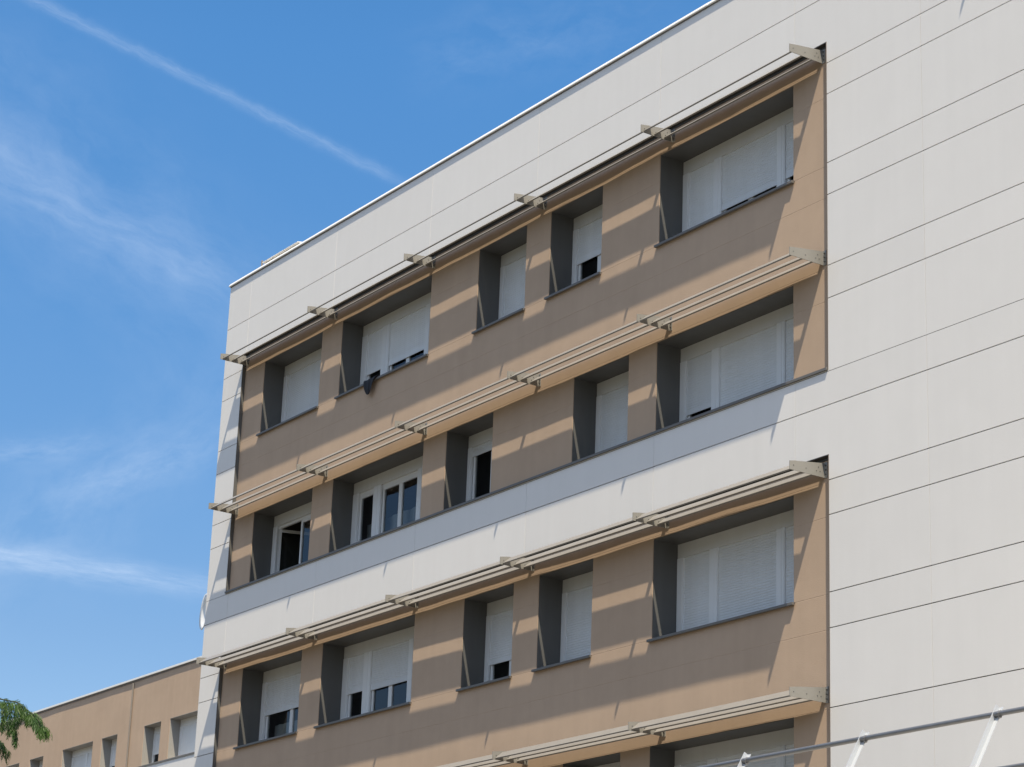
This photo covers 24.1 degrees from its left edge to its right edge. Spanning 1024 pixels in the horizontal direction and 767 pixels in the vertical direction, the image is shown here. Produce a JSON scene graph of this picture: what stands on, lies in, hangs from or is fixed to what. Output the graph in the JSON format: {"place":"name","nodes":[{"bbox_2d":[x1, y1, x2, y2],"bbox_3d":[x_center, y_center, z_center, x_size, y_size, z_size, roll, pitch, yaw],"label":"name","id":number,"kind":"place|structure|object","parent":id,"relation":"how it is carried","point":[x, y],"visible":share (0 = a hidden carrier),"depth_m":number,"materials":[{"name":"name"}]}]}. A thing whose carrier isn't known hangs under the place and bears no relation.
{"place":"outdoors","nodes":[
{"label":"outdoors","id":0,"kind":"place"},
{"bbox_2d":[0,656,201,766],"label":"hospital wing","id":1,"kind":"structure","parent":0,"point":[148,720],"depth_m":102.91,"materials":[{"name":"beige paint"}]},
{"bbox_2d":[6,763,18,766],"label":"window","id":2,"kind":"structure","parent":1,"relation":"in","point":[14,765],"depth_m":112.54,"materials":[{"name":"grey glass"}]},
{"bbox_2d":[30,756,42,766],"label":"window","id":3,"kind":"structure","parent":1,"relation":"in","point":[36,762],"depth_m":110.83,"materials":[{"name":"white glass"}]},
{"bbox_2d":[61,741,92,766],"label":"window","id":4,"kind":"structure","parent":1,"relation":"in","point":[80,755],"depth_m":107.31,"materials":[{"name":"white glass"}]},
{"bbox_2d":[100,734,117,766],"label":"window","id":5,"kind":"structure","parent":1,"relation":"in","point":[108,748],"depth_m":104.44,"materials":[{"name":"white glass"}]},
{"bbox_2d":[141,721,160,765],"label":"window","id":6,"kind":"structure","parent":1,"relation":"in","point":[151,740],"depth_m":101.06,"materials":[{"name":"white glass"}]},
{"bbox_2d":[167,710,197,758],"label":"window","id":7,"kind":"structure","parent":1,"relation":"in","point":[182,734],"depth_m":98.91,"materials":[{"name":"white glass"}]},
{"bbox_2d":[261,241,300,265],"bbox_3d":[-5.096,-2.613,55.599,0.840,0.910,1.904,14,-22,-31],"label":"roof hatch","id":8,"kind":"object","parent":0,"point":[281,252],"visible":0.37,"depth_m":55.47,"materials":[{"name":"white metal"}]},
{"bbox_2d":[0,0,710,719],"label":"sky","id":9,"kind":"structure","parent":0,"point":[153,153],"materials":[{"name":"blue"}]},
{"bbox_2d":[193,0,1023,766],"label":"hospital building","id":10,"kind":"structure","parent":0,"point":[681,424],"depth_m":40.94,"materials":[{"name":"concrete"}]},
{"bbox_2d":[199,594,206,629],"bbox_3d":[-6.843,5.169,54.516,0.368,0.840,1.286,14,-22,-31],"label":"satellite dish","id":11,"kind":"object","parent":10,"relation":"attached to","point":[202,616],"visible":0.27,"depth_m":54.91,"materials":[{"name":"white metal"}]},
{"bbox_2d":[233,650,301,749],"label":"window","id":12,"kind":"structure","parent":10,"relation":"in","point":[270,691],"depth_m":51.49,"materials":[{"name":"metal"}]},
{"bbox_2d":[249,488,312,581],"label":"window","id":13,"kind":"structure","parent":10,"relation":"in","point":[281,530],"depth_m":52.77,"materials":[{"name":"metal"}]},
{"bbox_2d":[256,332,322,435],"bbox_3d":[-4.644,0.082,52.820,0.685,1.760,2.715,14,-22,-31],"label":"window","id":14,"kind":"structure","parent":10,"relation":"in","point":[292,377],"depth_m":53.59,"materials":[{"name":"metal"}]},
{"bbox_2d":[313,615,414,728],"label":"window","id":15,"kind":"structure","parent":10,"relation":"in","point":[369,671],"depth_m":48.42,"materials":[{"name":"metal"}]},
{"bbox_2d":[363,375,379,394],"bbox_3d":[-2.679,0.070,49.501,0.589,0.396,0.658,14,-22,-31],"label":"cloth","id":16,"kind":"object","parent":10,"relation":"on","point":[367,384],"visible":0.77,"depth_m":49.41,"materials":[{"name":"black fabric"}]},
{"bbox_2d":[329,441,423,551],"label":"window","id":17,"kind":"structure","parent":10,"relation":"in","point":[382,495],"depth_m":49.76,"materials":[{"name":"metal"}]},
{"bbox_2d":[334,275,431,398],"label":"window","id":18,"kind":"structure","parent":10,"relation":"in","point":[390,335],"depth_m":50.41,"materials":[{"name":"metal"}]},
{"bbox_2d":[444,412,492,508],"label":"window","id":19,"kind":"structure","parent":10,"relation":"in","point":[469,445],"depth_m":46.50,"materials":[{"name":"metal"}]},
{"bbox_2d":[456,583,513,691],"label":"window","id":20,"kind":"structure","parent":10,"relation":"in","point":[488,616],"depth_m":44.57,"materials":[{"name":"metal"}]},
{"bbox_2d":[471,225,526,334],"bbox_3d":[0.017,-1.937,46.205,0.685,1.760,1.755,14,-22,-31],"label":"window","id":21,"kind":"structure","parent":10,"relation":"in","point":[502,263],"depth_m":46.77,"materials":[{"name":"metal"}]},
{"bbox_2d":[531,559,592,671],"bbox_3d":[1.138,4.121,42.045,0.685,1.760,1.735,14,-22,-31],"label":"window","id":22,"kind":"structure","parent":10,"relation":"in","point":[565,594],"depth_m":42.57,"materials":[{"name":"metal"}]},
{"bbox_2d":[544,186,602,299],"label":"window","id":23,"kind":"structure","parent":10,"relation":"in","point":[576,227],"depth_m":44.83,"materials":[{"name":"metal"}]},
{"bbox_2d":[563,752,619,766],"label":"window","id":24,"kind":"structure","parent":10,"relation":"in","point":[611,760],"depth_m":40.63,"materials":[{"name":"metal"}]},
{"bbox_2d":[572,355,628,461],"bbox_3d":[1.814,0.529,42.455,0.608,1.630,1.670,14,-22,-31],"label":"window","id":25,"kind":"structure","parent":10,"relation":"in","point":[600,409],"depth_m":42.99,"materials":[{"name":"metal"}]},
{"bbox_2d":[646,495,794,642],"bbox_3d":[3.569,3.068,38.595,0.685,1.760,3.695,14,-22,-31],"label":"window","id":26,"kind":"structure","parent":10,"relation":"in","point":[740,565],"depth_m":39.12,"materials":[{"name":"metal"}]},
{"bbox_2d":[650,717,793,766],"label":"window","id":27,"kind":"structure","parent":10,"relation":"in","point":[775,736],"depth_m":37.95,"materials":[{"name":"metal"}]},
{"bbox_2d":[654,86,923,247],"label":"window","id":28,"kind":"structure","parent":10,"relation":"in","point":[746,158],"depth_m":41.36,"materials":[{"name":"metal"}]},
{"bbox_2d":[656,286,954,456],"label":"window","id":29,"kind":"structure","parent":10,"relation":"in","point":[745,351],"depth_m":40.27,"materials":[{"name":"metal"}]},
{"label":"ground","id":30,"kind":"structure","parent":0,"visible":0},
{"bbox_2d":[0,698,52,764],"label":"cedar tree","id":31,"kind":"object","parent":30,"relation":"on","point":[22,712],"visible":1,"depth_m":30.19,"materials":[{"name":"green plant"}]},
{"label":"roof deck","id":32,"kind":"structure","parent":30,"relation":"on","visible":0},
{"bbox_2d":[699,705,1023,766],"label":"guard rail","id":33,"kind":"object","parent":32,"relation":"on","point":[994,716],"visible":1,"depth_m":18.58,"materials":[{"name":"white metal"}]}
]}

